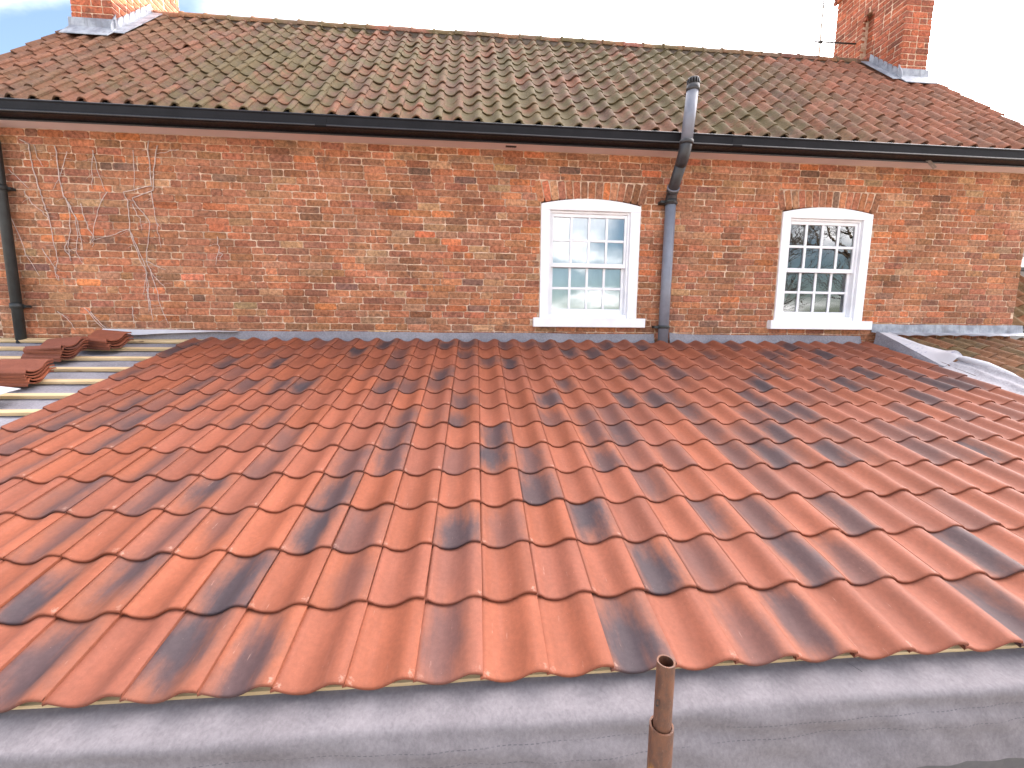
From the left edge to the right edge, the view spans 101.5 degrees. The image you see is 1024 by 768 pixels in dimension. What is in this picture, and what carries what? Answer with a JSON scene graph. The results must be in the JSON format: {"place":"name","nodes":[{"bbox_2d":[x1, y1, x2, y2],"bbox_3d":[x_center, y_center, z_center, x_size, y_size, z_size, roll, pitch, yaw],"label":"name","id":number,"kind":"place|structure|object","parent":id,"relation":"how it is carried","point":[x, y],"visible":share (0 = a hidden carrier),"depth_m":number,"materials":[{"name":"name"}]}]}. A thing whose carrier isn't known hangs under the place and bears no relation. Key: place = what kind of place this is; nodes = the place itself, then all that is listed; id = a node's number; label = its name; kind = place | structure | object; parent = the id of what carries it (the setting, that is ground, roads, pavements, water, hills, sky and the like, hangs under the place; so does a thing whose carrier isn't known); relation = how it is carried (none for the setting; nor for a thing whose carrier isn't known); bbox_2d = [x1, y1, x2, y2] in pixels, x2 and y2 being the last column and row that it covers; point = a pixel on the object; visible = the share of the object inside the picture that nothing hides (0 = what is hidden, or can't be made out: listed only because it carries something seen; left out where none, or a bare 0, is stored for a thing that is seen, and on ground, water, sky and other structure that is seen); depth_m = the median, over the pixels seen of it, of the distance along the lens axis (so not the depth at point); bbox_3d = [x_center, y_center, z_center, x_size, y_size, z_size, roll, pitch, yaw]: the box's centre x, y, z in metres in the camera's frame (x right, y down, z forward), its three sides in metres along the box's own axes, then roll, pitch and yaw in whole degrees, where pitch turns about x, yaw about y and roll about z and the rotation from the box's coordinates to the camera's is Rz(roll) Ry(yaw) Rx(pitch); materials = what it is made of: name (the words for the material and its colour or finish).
{"place":"outdoors","nodes":[
{"label":"outdoors","id":0,"kind":"place"},
{"bbox_2d":[0,0,1023,124],"label":"sky","id":1,"kind":"structure","parent":0,"point":[976,47],"materials":[{"name":"white"}]},
{"bbox_2d":[552,217,623,308],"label":"window panes","id":2,"kind":"object","parent":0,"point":[561,229],"depth_m":4.77,"materials":[{"name":"glass"}]},
{"bbox_2d":[1010,253,1023,339],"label":"building","id":3,"kind":"structure","parent":0,"point":[1018,317],"depth_m":5.90,"materials":[{"name":"orange brick"}]},
{"label":"ground","id":4,"kind":"structure","parent":0,"visible":0},
{"bbox_2d":[0,316,2,337],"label":"garden wall","id":5,"kind":"structure","parent":4,"relation":"on","point":[1,333],"depth_m":4.20,"materials":[{"name":"brick"}]},
{"bbox_2d":[0,329,1023,767],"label":"extension","id":6,"kind":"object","parent":4,"relation":"on","point":[282,549],"visible":0.98,"depth_m":1.74,"materials":[{"name":"ceramic"}]},
{"bbox_2d":[0,386,19,394],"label":"plastic offcut","id":7,"kind":"object","parent":6,"relation":"on","point":[3,390],"visible":1,"depth_m":2.91,"materials":[{"name":"white plastic"}]},
{"bbox_2d":[0,370,53,386],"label":"loose tile","id":8,"kind":"object","parent":6,"relation":"on","point":[5,384],"visible":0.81,"depth_m":3.10,"materials":[{"name":"ceramic"}]},
{"bbox_2d":[0,367,56,383],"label":"loose tile","id":9,"kind":"object","parent":8,"relation":"on","point":[44,374],"visible":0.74,"depth_m":3.14,"materials":[{"name":"ceramic"}]},
{"bbox_2d":[0,364,54,380],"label":"loose tile","id":10,"kind":"object","parent":9,"relation":"on","point":[28,376],"visible":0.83,"depth_m":3.11,"materials":[{"name":"ceramic"}]},
{"bbox_2d":[0,362,52,377],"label":"loose tile","id":11,"kind":"object","parent":10,"relation":"on","point":[20,376],"visible":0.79,"depth_m":3.08,"materials":[{"name":"ceramic"}]},
{"bbox_2d":[0,359,52,374],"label":"loose tile","id":12,"kind":"object","parent":11,"relation":"on","point":[15,366],"visible":1,"depth_m":3.18,"materials":[{"name":"ceramic"}]},
{"bbox_2d":[21,349,85,361],"bbox_3d":[-4.028,-0.259,3.680,0.340,0.050,0.242,1,23,0],"label":"loose tile","id":13,"kind":"object","parent":6,"relation":"on","point":[57,360],"visible":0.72,"depth_m":3.58,"materials":[{"name":"ceramic"}]},
{"bbox_2d":[22,346,86,358],"bbox_3d":[-4.016,-0.282,3.677,0.340,0.050,0.243,2,23,3],"label":"loose tile","id":14,"kind":"object","parent":13,"relation":"on","point":[45,356],"visible":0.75,"depth_m":3.57,"materials":[{"name":"ceramic"}]},
{"bbox_2d":[24,343,88,356],"bbox_3d":[-4.000,-0.313,3.676,0.340,0.051,0.243,5,23,3],"label":"loose tile","id":15,"kind":"object","parent":14,"relation":"on","point":[76,350],"visible":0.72,"depth_m":3.58,"materials":[{"name":"ceramic"}]},
{"bbox_2d":[23,341,88,353],"bbox_3d":[-3.991,-0.328,3.663,0.340,0.051,0.243,2,23,2],"label":"loose tile","id":16,"kind":"object","parent":15,"relation":"on","point":[52,351],"visible":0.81,"depth_m":3.56,"materials":[{"name":"ceramic"}]},
{"bbox_2d":[54,339,89,350],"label":"loose tile","id":17,"kind":"object","parent":16,"relation":"on","point":[76,345],"visible":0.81,"depth_m":3.65,"materials":[{"name":"ceramic"}]},
{"bbox_2d":[24,337,87,350],"bbox_3d":[-3.974,-0.354,3.651,0.340,0.051,0.243,-2,23,5],"label":"loose tile","id":18,"kind":"object","parent":17,"relation":"on","point":[53,343],"visible":1,"depth_m":3.65,"materials":[{"name":"ceramic"}]},
{"bbox_2d":[82,339,133,350],"bbox_3d":[-3.844,-0.384,3.959,0.340,0.050,0.242,4,23,7],"label":"loose tile","id":19,"kind":"object","parent":6,"relation":"on","point":[112,347],"visible":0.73,"depth_m":3.86,"materials":[{"name":"ceramic"}]},
{"bbox_2d":[84,336,133,347],"bbox_3d":[-3.841,-0.408,3.952,0.340,0.050,0.243,5,23,7],"label":"loose tile","id":20,"kind":"object","parent":19,"relation":"on","point":[123,340],"visible":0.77,"depth_m":3.87,"materials":[{"name":"ceramic"}]},
{"bbox_2d":[87,334,130,344],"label":"loose tile","id":21,"kind":"object","parent":20,"relation":"on","point":[111,342],"visible":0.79,"depth_m":3.85,"materials":[{"name":"ceramic"}]},
{"bbox_2d":[75,330,130,342],"bbox_3d":[-3.844,-0.452,3.936,0.340,0.051,0.243,5,23,8],"label":"loose tile","id":22,"kind":"object","parent":21,"relation":"on","point":[101,336],"visible":0.97,"depth_m":3.95,"materials":[{"name":"ceramic"}]},
{"bbox_2d":[873,331,961,366],"bbox_3d":[4.303,-0.367,4.452,0.225,0.393,0.771,0,7,-5],"label":"roofing felt","id":23,"kind":"object","parent":6,"relation":"on","point":[897,343],"visible":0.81,"depth_m":4.40,"materials":[{"name":"grey fabric"}]},
{"bbox_2d":[0,0,1023,343],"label":"house","id":24,"kind":"structure","parent":4,"relation":"on","point":[320,176],"depth_m":4.46,"materials":[{"name":"brick"}]},
{"bbox_2d":[6,169,38,274],"bbox_3d":[-4.751,-1.555,4.044,0.222,0.994,0.010,0,7,-5],"label":"creeper","id":25,"kind":"object","parent":24,"relation":"attached to","point":[14,224],"visible":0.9,"depth_m":4.05,"materials":[{"name":"grey plant"}]},
{"bbox_2d":[19,139,62,279],"bbox_3d":[-4.549,-1.668,4.046,0.340,1.312,0.014,0,7,-5],"label":"creeper","id":26,"kind":"object","parent":24,"relation":"attached to","point":[43,203],"visible":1,"depth_m":4.03,"materials":[{"name":"grey plant"}]},
{"bbox_2d":[52,145,83,260],"bbox_3d":[-4.306,-1.736,4.059,0.255,1.088,0.014,0,7,-5],"label":"creeper","id":27,"kind":"object","parent":24,"relation":"attached to","point":[68,204],"visible":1,"depth_m":4.06,"materials":[{"name":"grey plant"}]},
{"bbox_2d":[57,306,133,328],"bbox_3d":[-4.165,-0.657,4.209,0.747,0.262,0.011,0,7,-5],"label":"creeper","id":28,"kind":"object","parent":24,"relation":"attached to","point":[97,319],"visible":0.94,"depth_m":4.21,"materials":[{"name":"grey plant"}]},
{"bbox_2d":[80,150,128,246],"bbox_3d":[-3.985,-1.802,4.078,0.424,0.904,0.011,0,7,-5],"label":"creeper","id":29,"kind":"object","parent":24,"relation":"attached to","point":[100,202],"visible":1,"depth_m":4.07,"materials":[{"name":"grey plant"}]},
{"bbox_2d":[133,151,160,244],"bbox_3d":[-3.590,-1.813,4.109,0.220,0.911,0.010,0,7,-5],"label":"creeper","id":30,"kind":"object","parent":24,"relation":"attached to","point":[147,199],"visible":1,"depth_m":4.11,"materials":[{"name":"grey plant"}]},
{"bbox_2d":[122,141,178,322],"bbox_3d":[-3.567,-1.486,4.154,0.626,1.756,0.014,0,7,-5],"label":"creeper","id":31,"kind":"object","parent":24,"relation":"attached to","point":[146,279],"visible":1,"depth_m":4.13,"materials":[{"name":"grey plant"}]},
{"bbox_2d":[210,237,222,261],"bbox_3d":[-2.973,-1.345,4.223,0.154,0.279,0.010,0,7,-5],"label":"creeper","id":32,"kind":"object","parent":24,"relation":"attached to","point":[218,251],"visible":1,"depth_m":4.22,"materials":[{"name":"grey plant"}]},
{"bbox_2d":[533,199,644,327],"bbox_3d":[0.853,-1.307,4.588,1.249,1.358,0.180,0,7,-5],"label":"window","id":33,"kind":"structure","parent":24,"relation":"in","point":[625,316],"depth_m":4.57,"materials":[{"name":"white paint"}]},
{"bbox_2d":[767,208,873,329],"bbox_3d":[3.566,-1.313,4.818,1.249,1.358,0.180,0,7,-5],"label":"window","id":34,"kind":"structure","parent":24,"relation":"in","point":[823,260],"depth_m":4.82,"materials":[{"name":"white paint"}]},
{"bbox_2d":[814,0,855,54],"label":"aerial mast","id":35,"kind":"object","parent":24,"relation":"attached to","point":[820,42],"visible":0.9,"depth_m":6.51,"materials":[{"name":"metal"}]},
{"bbox_2d":[647,654,675,767],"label":"scaffold pole","id":36,"kind":"object","parent":4,"relation":"on","point":[660,740],"visible":1,"depth_m":0.85,"materials":[{"name":"metal"}]},
{"bbox_2d":[871,324,1023,378],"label":"side building","id":37,"kind":"structure","parent":4,"relation":"on","point":[1006,353],"depth_m":4.79,"materials":[{"name":"clay tile"},{"name":"brick"},{"name":"lead"}]},
{"bbox_2d":[942,360,1023,395],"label":"roofing felt","id":38,"kind":"object","parent":37,"relation":"on","point":[1005,380],"visible":0.84,"depth_m":3.80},
{"bbox_2d":[956,356,1016,375],"bbox_3d":[4.455,-0.150,3.924,0.068,0.224,0.577,-2,8,-17],"label":"felt roll","id":39,"kind":"object","parent":38,"relation":"on","point":[966,359],"visible":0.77,"depth_m":3.95,"materials":[{"name":"grey fabric"}]}
]}

